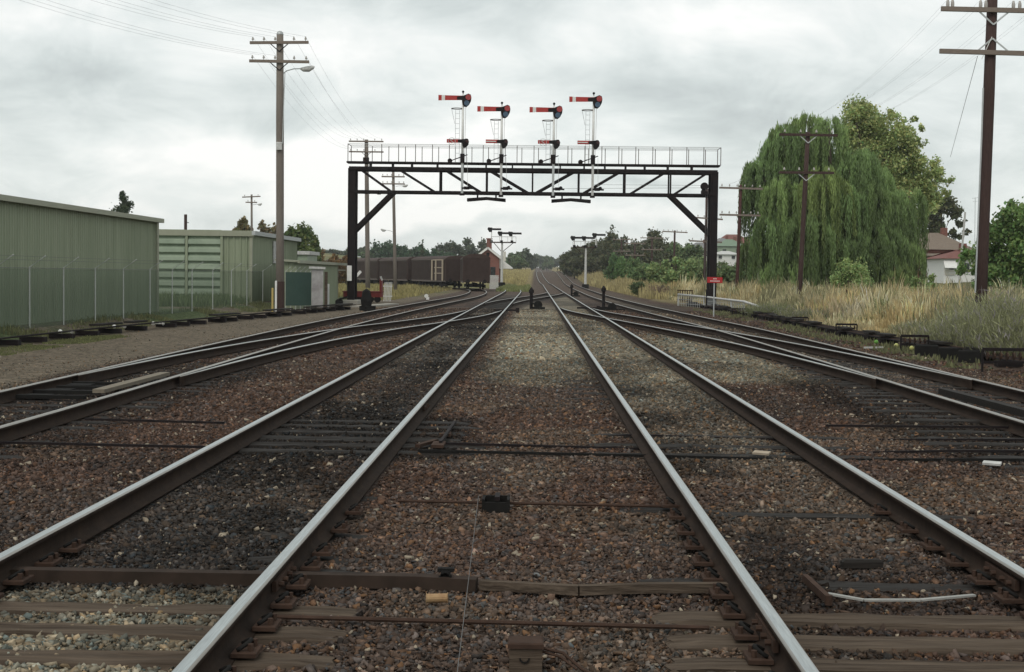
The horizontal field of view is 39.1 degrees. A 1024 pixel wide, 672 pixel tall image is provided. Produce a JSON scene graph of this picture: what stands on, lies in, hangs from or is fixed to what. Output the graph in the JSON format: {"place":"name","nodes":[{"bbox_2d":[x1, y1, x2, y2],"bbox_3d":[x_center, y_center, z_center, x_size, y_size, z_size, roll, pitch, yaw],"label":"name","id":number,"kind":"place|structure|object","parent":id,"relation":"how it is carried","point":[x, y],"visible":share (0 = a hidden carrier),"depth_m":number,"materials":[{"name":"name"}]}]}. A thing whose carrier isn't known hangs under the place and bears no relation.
{"place":"outdoors","nodes":[
{"label":"outdoors","id":0,"kind":"place"},
{"bbox_2d":[0,334,129,355],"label":"patch grass","id":1,"kind":"structure","parent":0,"point":[83,339],"depth_m":33.26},
{"bbox_2d":[0,300,274,336],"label":"verge grass","id":2,"kind":"structure","parent":0,"point":[100,319],"depth_m":45.15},
{"bbox_2d":[309,266,327,306],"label":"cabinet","id":3,"kind":"object","parent":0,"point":[317,288],"visible":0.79,"depth_m":65.41,"materials":[{"name":"metal"}]},
{"bbox_2d":[338,283,455,299],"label":"grass","id":4,"kind":"structure","parent":0,"point":[411,290],"depth_m":127.00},
{"bbox_2d":[0,237,1023,671],"bbox_3d":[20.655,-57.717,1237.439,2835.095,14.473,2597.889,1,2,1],"label":"ground","id":5,"kind":"structure","parent":0,"point":[146,345],"depth_m":29.91,"materials":[{"name":"gravel"}]},
{"bbox_2d":[0,194,163,326],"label":"shed","id":6,"kind":"structure","parent":5,"relation":"on","point":[52,231],"depth_m":42.95,"materials":[{"name":"metal"}]},
{"bbox_2d":[109,190,134,212],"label":"cypress","id":7,"kind":"object","parent":5,"relation":"on","point":[124,206],"visible":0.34,"depth_m":149.14,"materials":[{"name":"green plant"}]},
{"bbox_2d":[0,254,271,325],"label":"chain fence","id":8,"kind":"object","parent":5,"relation":"on","point":[123,269],"visible":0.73,"depth_m":46.12,"materials":[{"name":"grey"}]},
{"bbox_2d":[0,303,355,345],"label":"rodding run","id":9,"kind":"object","parent":5,"relation":"on","point":[219,317],"visible":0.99,"depth_m":43.45,"materials":[{"name":"black metal"}]},
{"bbox_2d":[159,289,251,306],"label":"grass","id":10,"kind":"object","parent":5,"relation":"on","point":[202,299],"visible":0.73,"depth_m":61.62,"materials":[{"name":"green plant"}]},
{"bbox_2d":[159,229,300,301],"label":"shed","id":11,"kind":"structure","parent":5,"relation":"on","point":[231,249],"depth_m":69.73,"materials":[{"name":"metal"}]},
{"bbox_2d":[159,229,184,296],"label":"roller door","id":12,"kind":"structure","parent":11,"relation":"in","point":[171,247],"depth_m":69.73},
{"bbox_2d":[188,236,220,294],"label":"roller door","id":13,"kind":"structure","parent":11,"relation":"in","point":[205,249],"depth_m":69.69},
{"bbox_2d":[0,282,486,459],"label":"railway track","id":14,"kind":"structure","parent":5,"relation":"on","point":[31,425],"depth_m":19.81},
{"bbox_2d":[16,381,134,398],"bbox_3d":[-5.965,0.743,19.804,0.966,0.055,2.360,1,2,1],"label":"point machine plate","id":15,"kind":"object","parent":14,"relation":"on","point":[80,387],"visible":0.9,"depth_m":19.39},
{"bbox_2d":[92,372,169,392],"bbox_3d":[-5.470,0.662,20.856,0.160,0.050,3.429,1,2,1],"label":"plank","id":16,"kind":"object","parent":14,"relation":"on","point":[123,384],"visible":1,"depth_m":20.48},
{"bbox_2d":[357,257,386,283],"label":"goods van","id":17,"kind":"object","parent":14,"relation":"on","point":[374,269],"visible":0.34,"depth_m":192.50,"materials":[{"name":"black metal"}]},
{"bbox_2d":[379,257,421,284],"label":"goods van","id":18,"kind":"object","parent":14,"relation":"on","point":[404,270],"visible":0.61,"depth_m":179.45,"materials":[{"name":"black metal"}]},
{"bbox_2d":[411,256,463,287],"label":"goods van","id":19,"kind":"object","parent":14,"relation":"on","point":[436,271],"visible":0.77,"depth_m":164.69,"materials":[{"name":"black metal"}]},
{"bbox_2d":[460,254,490,289],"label":"goods van","id":20,"kind":"object","parent":14,"relation":"on","point":[475,268],"visible":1,"depth_m":146.34,"materials":[{"name":"black metal"}]},
{"bbox_2d":[0,290,521,671],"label":"railway track","id":21,"kind":"structure","parent":5,"relation":"on","point":[242,631],"depth_m":8.19,"materials":[{"name":"metal"}]},
{"bbox_2d":[10,566,477,592],"bbox_3d":[-1.588,1.326,7.877,2.806,0.075,0.118,1,2,2],"label":"channel iron","id":22,"kind":"object","parent":21,"relation":"on","point":[371,580],"visible":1,"depth_m":7.84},
{"bbox_2d":[415,420,455,447],"bbox_3d":[-0.776,1.008,14.955,0.288,0.050,2.170,1,2,1],"label":"rod crank","id":23,"kind":"object","parent":21,"relation":"on","point":[436,443],"visible":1,"depth_m":14.16,"materials":[{"name":"metal"}]},
{"bbox_2d":[249,31,314,310],"bbox_3d":[-10.050,-6.878,62.849,2.820,12.799,0.475,1,2,1],"label":"telegraph pole","id":24,"kind":"object","parent":5,"relation":"on","point":[279,61],"visible":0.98,"depth_m":62.68,"materials":[{"name":"grey wood"}]},
{"bbox_2d":[20,0,299,54],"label":"overhead wires","id":25,"kind":"object","parent":24,"relation":"attached to","point":[172,21],"visible":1,"depth_m":55.51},
{"bbox_2d":[78,310,501,386],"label":"railway track","id":26,"kind":"structure","parent":5,"relation":"on","point":[185,380],"depth_m":29.81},
{"bbox_2d":[285,266,311,309],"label":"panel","id":27,"kind":"object","parent":5,"relation":"on","point":[297,288],"visible":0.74,"depth_m":65.47,"materials":[{"name":"teal metal"}]},
{"bbox_2d":[284,221,315,251],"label":"tree","id":28,"kind":"object","parent":5,"relation":"on","point":[303,233],"visible":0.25,"depth_m":129.45,"materials":[{"name":"green plant"}]},
{"bbox_2d":[297,251,319,262],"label":"shed","id":29,"kind":"structure","parent":5,"relation":"on","point":[307,255],"depth_m":91.11,"materials":[{"name":"white paint"}]},
{"bbox_2d":[275,259,346,308],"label":"shed","id":30,"kind":"structure","parent":5,"relation":"on","point":[332,269],"depth_m":74.50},
{"bbox_2d":[342,276,383,302],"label":"platform trolley","id":31,"kind":"object","parent":5,"relation":"on","point":[376,295],"visible":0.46,"depth_m":84.19,"materials":[{"name":"metal"}]},
{"bbox_2d":[349,138,383,288],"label":"telegraph pole","id":32,"kind":"object","parent":5,"relation":"on","point":[367,252],"visible":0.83,"depth_m":124.75,"materials":[{"name":"grey wood"}]},
{"bbox_2d":[359,289,375,310],"bbox_3d":[-6.503,-1.621,64.845,0.700,1.010,0.520,1,2,1],"label":"point indicator","id":33,"kind":"object","parent":5,"relation":"on","point":[366,300],"visible":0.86,"depth_m":64.66},
{"bbox_2d":[381,172,407,289],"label":"telegraph pole","id":34,"kind":"object","parent":5,"relation":"on","point":[393,183],"visible":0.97,"depth_m":130.77,"materials":[{"name":"grey wood"}]},
{"bbox_2d":[435,240,466,255],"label":"umbrella pine","id":35,"kind":"object","parent":5,"relation":"on","point":[453,247],"visible":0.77,"depth_m":418.82,"materials":[{"name":"green plant"}]},
{"bbox_2d":[479,238,512,281],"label":"signal cottage","id":36,"kind":"structure","parent":5,"relation":"on","point":[495,263],"depth_m":231.82,"materials":[{"name":"red brick"}]},
{"bbox_2d":[488,227,521,286],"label":"bracket signal","id":37,"kind":"object","parent":5,"relation":"on","point":[501,282],"visible":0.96,"depth_m":190.50,"materials":[{"name":"white paint"}]},
{"bbox_2d":[0,307,1023,671],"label":"ballast stones","id":38,"kind":"object","parent":5,"relation":"on","point":[400,649],"visible":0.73,"depth_m":11.01,"materials":[{"name":"gravel"}]},
{"bbox_2d":[0,441,205,448],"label":"point rod","id":39,"kind":"object","parent":38,"relation":"on","point":[101,444],"visible":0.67,"depth_m":13.69,"materials":[{"name":"black metal"}]},
{"bbox_2d":[85,418,224,423],"bbox_3d":[-3.957,0.939,15.922,1.612,0.025,0.025,1,2,8],"label":"point rod","id":40,"kind":"object","parent":38,"relation":"on","point":[166,421],"visible":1,"depth_m":15.91,"materials":[{"name":"black metal"}]},
{"bbox_2d":[426,592,447,603],"bbox_3d":[-0.386,1.348,7.404,0.119,0.062,0.062,0,2,-6],"label":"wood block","id":41,"kind":"object","parent":38,"relation":"on","point":[437,598],"visible":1,"depth_m":7.38,"materials":[{"name":"wood"}]},
{"bbox_2d":[277,614,708,629],"bbox_3d":[-0.106,1.379,6.932,2.101,0.026,0.034,1,2,3],"label":"point rod","id":42,"kind":"object","parent":38,"relation":"on","point":[497,622],"visible":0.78,"depth_m":6.92,"materials":[{"name":"metal"}]},
{"bbox_2d":[482,492,509,513],"bbox_3d":[-0.116,1.225,10.494,0.200,0.140,0.220,1,2,1],"label":"cable box","id":43,"kind":"object","parent":38,"relation":"on","point":[497,502],"visible":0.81,"depth_m":10.39,"materials":[{"name":"black metal"}]},
{"bbox_2d":[508,636,590,671],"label":"junction box","id":44,"kind":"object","parent":38,"relation":"on","point":[525,653],"depth_m":6.19,"materials":[{"name":"metal"}]},
{"bbox_2d":[479,579,727,595],"bbox_3d":[0.489,1.353,7.715,1.340,0.065,0.173,1,2,3],"label":"point rod","id":45,"kind":"object","parent":38,"relation":"on","point":[593,589],"visible":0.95,"depth_m":7.69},
{"bbox_2d":[802,574,832,605],"bbox_3d":[1.626,1.353,7.690,0.040,0.055,0.524,1,2,-3],"label":"crank bar","id":46,"kind":"object","parent":38,"relation":"on","point":[820,592],"visible":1,"depth_m":7.62,"materials":[{"name":"metal"}]},
{"bbox_2d":[840,558,882,568],"bbox_3d":[2.071,1.345,8.525,0.240,0.050,0.060,1,2,-2],"label":"timber fragment","id":47,"kind":"object","parent":38,"relation":"on","point":[859,563],"visible":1,"depth_m":8.50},
{"bbox_2d":[828,592,975,601],"bbox_3d":[2.053,1.372,7.542,0.786,0.020,0.162,1,2,1],"label":"metal strip","id":48,"kind":"object","parent":38,"relation":"on","point":[902,599],"visible":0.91,"depth_m":7.50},
{"bbox_2d":[825,424,1008,427],"bbox_3d":[4.701,1.026,16.332,2.302,0.025,0.025,1,2,-2],"label":"point rod","id":49,"kind":"object","parent":38,"relation":"on","point":[908,426],"visible":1,"depth_m":16.32,"materials":[{"name":"black metal"}]},
{"bbox_2d":[503,268,530,285],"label":"cutting grass","id":50,"kind":"structure","parent":5,"relation":"on","point":[517,276],"depth_m":277.00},
{"bbox_2d":[471,292,570,308],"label":"railway track","id":51,"kind":"structure","parent":5,"relation":"on","point":[504,302],"depth_m":91.26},
{"bbox_2d":[343,143,720,305],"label":"signal gantry","id":52,"kind":"object","parent":5,"relation":"on","point":[710,194],"visible":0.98,"depth_m":79.25,"materials":[{"name":"black metal"}]},
{"bbox_2d":[438,91,472,195],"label":"semaphore signal","id":53,"kind":"object","parent":52,"relation":"on","point":[466,99],"visible":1,"depth_m":78.72,"materials":[{"name":"white paint"}]},
{"bbox_2d":[477,102,511,196],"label":"semaphore signal","id":54,"kind":"object","parent":52,"relation":"on","point":[505,110],"visible":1,"depth_m":78.68,"materials":[{"name":"white paint"}]},
{"bbox_2d":[529,103,563,197],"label":"semaphore signal","id":55,"kind":"object","parent":52,"relation":"on","point":[557,111],"visible":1,"depth_m":78.62,"materials":[{"name":"white paint"}]},
{"bbox_2d":[569,92,603,197],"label":"semaphore signal","id":56,"kind":"object","parent":52,"relation":"on","point":[597,101],"visible":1,"depth_m":78.60,"materials":[{"name":"white paint"}]},
{"bbox_2d":[560,257,584,278],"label":"tree","id":57,"kind":"object","parent":5,"relation":"on","point":[569,269],"visible":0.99,"depth_m":298.69,"materials":[{"name":"green plant"}]},
{"bbox_2d":[567,253,601,273],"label":"tree","id":58,"kind":"object","parent":5,"relation":"on","point":[593,263],"visible":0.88,"depth_m":298.00,"materials":[{"name":"green plant"}]},
{"bbox_2d":[570,233,605,287],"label":"bracket signal","id":59,"kind":"object","parent":5,"relation":"on","point":[584,238],"visible":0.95,"depth_m":190.35,"materials":[{"name":"white paint"}]},
{"bbox_2d":[599,224,622,263],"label":"tree","id":60,"kind":"object","parent":5,"relation":"on","point":[608,240],"visible":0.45,"depth_m":298.49,"materials":[{"name":"green plant"}]},
{"bbox_2d":[603,252,619,281],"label":"shrub","id":61,"kind":"object","parent":5,"relation":"on","point":[610,267],"visible":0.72,"depth_m":204.17,"materials":[{"name":"green plant"}]},
{"bbox_2d":[599,243,633,271],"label":"tree","id":62,"kind":"object","parent":5,"relation":"on","point":[604,260],"visible":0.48,"depth_m":278.54,"materials":[{"name":"green plant"}]},
{"bbox_2d":[612,256,627,278],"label":"shrub","id":63,"kind":"object","parent":5,"relation":"on","point":[620,264],"visible":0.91,"depth_m":198.95,"materials":[{"name":"green plant"}]},
{"bbox_2d":[623,256,639,277],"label":"shrub","id":64,"kind":"object","parent":5,"relation":"on","point":[631,264],"visible":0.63,"depth_m":189.08,"materials":[{"name":"green plant"}]},
{"bbox_2d":[631,263,648,281],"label":"shrub","id":65,"kind":"object","parent":5,"relation":"on","point":[639,271],"visible":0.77,"depth_m":158.93,"materials":[{"name":"green plant"}]},
{"bbox_2d":[633,245,659,264],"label":"tree","id":66,"kind":"object","parent":5,"relation":"on","point":[646,258],"visible":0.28,"depth_m":247.75,"materials":[{"name":"green plant"}]},
{"bbox_2d":[645,259,670,282],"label":"shrub","id":67,"kind":"object","parent":5,"relation":"on","point":[656,272],"visible":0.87,"depth_m":149.08,"materials":[{"name":"green plant"}]},
{"bbox_2d":[660,256,683,285],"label":"shrub","id":68,"kind":"object","parent":5,"relation":"on","point":[671,275],"visible":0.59,"depth_m":139.23,"materials":[{"name":"green plant"}]},
{"bbox_2d":[678,239,696,262],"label":"tree","id":69,"kind":"object","parent":5,"relation":"on","point":[686,251],"visible":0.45,"depth_m":247.84,"materials":[{"name":"green plant"}]},
{"bbox_2d":[676,256,703,283],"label":"shrub","id":70,"kind":"object","parent":5,"relation":"on","point":[689,268],"visible":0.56,"depth_m":134.21,"materials":[{"name":"green plant"}]},
{"bbox_2d":[689,190,722,284],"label":"telegraph pole","id":71,"kind":"object","parent":5,"relation":"on","point":[705,251],"visible":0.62,"depth_m":114.46,"materials":[{"name":"brown wood"}]},
{"bbox_2d":[677,293,756,307],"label":"pipe rail","id":72,"kind":"object","parent":5,"relation":"on","point":[717,298],"visible":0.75,"depth_m":78.35,"materials":[{"name":"metal"}]},
{"bbox_2d":[717,251,736,265],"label":"house","id":73,"kind":"structure","parent":5,"relation":"on","point":[727,256],"depth_m":276.48,"materials":[{"name":"white paint"}]},
{"bbox_2d":[717,237,740,252],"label":"house","id":74,"kind":"structure","parent":5,"relation":"on","point":[728,245],"depth_m":295.84,"materials":[{"name":"green metal"}]},
{"bbox_2d":[717,260,747,284],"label":"shrub","id":75,"kind":"object","parent":5,"relation":"on","point":[727,274],"visible":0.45,"depth_m":119.24,"materials":[{"name":"green plant"}]},
{"bbox_2d":[445,442,1023,453],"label":"point rod","id":76,"kind":"object","parent":5,"relation":"on","point":[678,449],"visible":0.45,"depth_m":14.25,"materials":[{"name":"black metal"}]},
{"bbox_2d":[719,184,762,288],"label":"telegraph pole","id":77,"kind":"object","parent":5,"relation":"on","point":[740,188],"visible":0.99,"depth_m":91.42,"materials":[{"name":"brown wood"}]},
{"bbox_2d":[560,307,971,389],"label":"railway track","id":78,"kind":"structure","parent":5,"relation":"on","point":[861,379],"depth_m":31.25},
{"bbox_2d":[738,300,794,315],"bbox_3d":[11.181,-1.117,62.828,2.841,0.967,2.880,1,2,1],"label":"weed clump","id":79,"kind":"object","parent":5,"relation":"on","point":[767,308],"visible":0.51,"depth_m":62.45,"materials":[{"name":"green plant"}]},
{"bbox_2d":[536,268,1023,671],"bbox_3d":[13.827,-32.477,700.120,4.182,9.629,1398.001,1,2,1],"label":"railway track","id":80,"kind":"structure","parent":5,"relation":"on","point":[762,637],"depth_m":7.94,"materials":[{"name":"metal"}]},
{"bbox_2d":[397,499,680,507],"bbox_3d":[0.205,1.233,10.584,2.101,0.026,0.024,1,2,2],"label":"point rod","id":81,"kind":"object","parent":80,"relation":"on","point":[535,503],"visible":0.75,"depth_m":10.57,"materials":[{"name":"metal"}]},
{"bbox_2d":[418,449,1023,460],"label":"point rod","id":82,"kind":"object","parent":80,"relation":"on","point":[685,456],"visible":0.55,"depth_m":13.59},
{"bbox_2d":[478,432,1023,440],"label":"point rod","id":83,"kind":"object","parent":80,"relation":"on","point":[926,439],"visible":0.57,"depth_m":15.29,"materials":[{"name":"black metal"}]},
{"bbox_2d":[546,270,1023,476],"bbox_3d":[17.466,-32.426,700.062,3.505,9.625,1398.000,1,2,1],"label":"railway track","id":84,"kind":"structure","parent":5,"relation":"on","point":[970,413],"depth_m":21.43,"materials":[{"name":"metal"}]},
{"bbox_2d":[938,388,1023,417],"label":"guard timber","id":85,"kind":"object","parent":84,"relation":"on","point":[990,403],"visible":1,"depth_m":18.63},
{"bbox_2d":[777,305,832,320],"bbox_3d":[11.455,-0.795,55.818,2.639,0.945,2.519,1,2,1],"label":"weed clump","id":86,"kind":"object","parent":5,"relation":"on","point":[801,313],"visible":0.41,"depth_m":55.55,"materials":[{"name":"green plant"}]},
{"bbox_2d":[779,129,837,294],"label":"telegraph pole","id":87,"kind":"object","parent":5,"relation":"on","point":[805,172],"visible":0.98,"depth_m":68.43,"materials":[{"name":"brown wood"}]},
{"bbox_2d":[735,110,929,289],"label":"weeping willow","id":88,"kind":"object","parent":5,"relation":"on","point":[855,209],"visible":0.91,"depth_m":91.78,"materials":[{"name":"green plant"}]},
{"bbox_2d":[660,271,1023,346],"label":"dry grass","id":89,"kind":"structure","parent":5,"relation":"on","point":[875,308],"depth_m":55.36,"materials":[{"name":"plant"}]},
{"bbox_2d":[826,257,874,291],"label":"shrub","id":90,"kind":"object","parent":5,"relation":"on","point":[851,272],"visible":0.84,"depth_m":83.61,"materials":[{"name":"green plant"}]},
{"bbox_2d":[685,301,1023,366],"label":"rodding run","id":91,"kind":"object","parent":5,"relation":"on","point":[850,331],"visible":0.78,"depth_m":42.56,"materials":[{"name":"black metal"}]},
{"bbox_2d":[693,308,1023,373],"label":"weeds","id":92,"kind":"object","parent":5,"relation":"on","point":[892,348],"visible":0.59,"depth_m":39.52,"materials":[{"name":"green plant"}]},
{"bbox_2d":[834,93,955,218],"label":"tree","id":93,"kind":"object","parent":5,"relation":"on","point":[905,162],"visible":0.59,"depth_m":109.82,"materials":[{"name":"green plant"}]},
{"bbox_2d":[900,334,928,350],"bbox_3d":[9.542,0.225,34.113,0.682,0.510,0.122,1,2,1],"label":"wire frame","id":94,"kind":"object","parent":5,"relation":"on","point":[904,340],"visible":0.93,"depth_m":34.10,"materials":[{"name":"black metal"}]},
{"bbox_2d":[906,273,937,293],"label":"shrub","id":95,"kind":"object","parent":5,"relation":"on","point":[914,281],"visible":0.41,"depth_m":69.94,"materials":[{"name":"green plant"}]},
{"bbox_2d":[915,344,937,356],"bbox_3d":[9.328,0.330,32.404,0.500,0.260,0.300,1,3,18],"label":"relay box","id":96,"kind":"object","parent":5,"relation":"on","point":[924,350],"visible":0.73,"depth_m":32.26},
{"bbox_2d":[910,317,950,340],"bbox_3d":[11.181,-0.040,36.846,2.120,1.034,2.197,1,2,1],"label":"weed clump","id":97,"kind":"object","parent":5,"relation":"on","point":[921,330],"visible":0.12,"depth_m":36.78,"materials":[{"name":"green plant"}]},
{"bbox_2d":[891,228,971,280],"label":"house","id":98,"kind":"structure","parent":5,"relation":"on","point":[941,242],"depth_m":146.51,"materials":[{"name":"red tile"}]},
{"bbox_2d":[915,195,971,241],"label":"tree","id":99,"kind":"object","parent":5,"relation":"on","point":[952,209],"visible":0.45,"depth_m":187.08,"materials":[{"name":"green plant"}]},
{"bbox_2d":[917,304,980,345],"bbox_3d":[11.330,-0.168,35.869,2.525,1.334,2.468,1,2,1],"label":"weed clump","id":100,"kind":"object","parent":5,"relation":"on","point":[937,337],"visible":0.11,"depth_m":35.81,"materials":[{"name":"green plant"}]},
{"bbox_2d":[938,347,962,359],"bbox_3d":[9.504,0.383,31.209,0.500,0.260,0.300,1,3,18],"label":"relay box","id":101,"kind":"object","parent":5,"relation":"on","point":[949,351],"visible":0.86,"depth_m":31.09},
{"bbox_2d":[927,243,974,282],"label":"house","id":102,"kind":"structure","parent":5,"relation":"on","point":[940,265],"depth_m":136.49,"materials":[{"name":"white paint"}]},
{"bbox_2d":[958,350,980,363],"bbox_3d":[9.579,0.432,30.081,0.500,0.260,0.300,1,3,18],"label":"relay box","id":103,"kind":"object","parent":5,"relation":"on","point":[969,356],"visible":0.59,"depth_m":29.95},
{"bbox_2d":[930,292,1020,346],"bbox_3d":[11.231,-0.273,33.838,2.728,1.724,2.776,1,2,1],"label":"weed clump","id":104,"kind":"object","parent":5,"relation":"on","point":[952,332],"visible":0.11,"depth_m":33.91,"materials":[{"name":"green plant"}]},
{"bbox_2d":[939,0,1023,310],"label":"telegraph pole","id":105,"kind":"object","parent":5,"relation":"on","point":[990,52],"visible":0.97,"depth_m":38.45,"materials":[{"name":"brown wood"}]},
{"bbox_2d":[941,280,1023,352],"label":"weed clump","id":106,"kind":"object","parent":5,"relation":"on","point":[994,311],"visible":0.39,"depth_m":30.67,"materials":[{"name":"green plant"}]},
{"bbox_2d":[955,197,1023,296],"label":"tree","id":107,"kind":"object","parent":5,"relation":"on","point":[1006,263],"visible":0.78,"depth_m":73.48,"materials":[{"name":"green plant"}]},
{"bbox_2d":[967,307,1023,364],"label":"weed clump","id":108,"kind":"object","parent":5,"relation":"on","point":[1017,342],"visible":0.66,"depth_m":29.69,"materials":[{"name":"green plant"}]},
{"bbox_2d":[981,348,1023,371],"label":"wire frame","id":109,"kind":"object","parent":5,"relation":"on","point":[1001,355],"visible":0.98,"depth_m":26.80,"materials":[{"name":"black metal"}]},
{"bbox_2d":[0,0,1023,266],"label":"sky","id":110,"kind":"structure","parent":0,"point":[92,112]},
{"bbox_2d":[496,283,530,291],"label":"grass","id":111,"kind":"structure","parent":0,"point":[515,288],"depth_m":150.15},
{"bbox_2d":[575,269,699,298],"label":"bank grass","id":112,"kind":"structure","parent":0,"point":[619,284],"depth_m":152.20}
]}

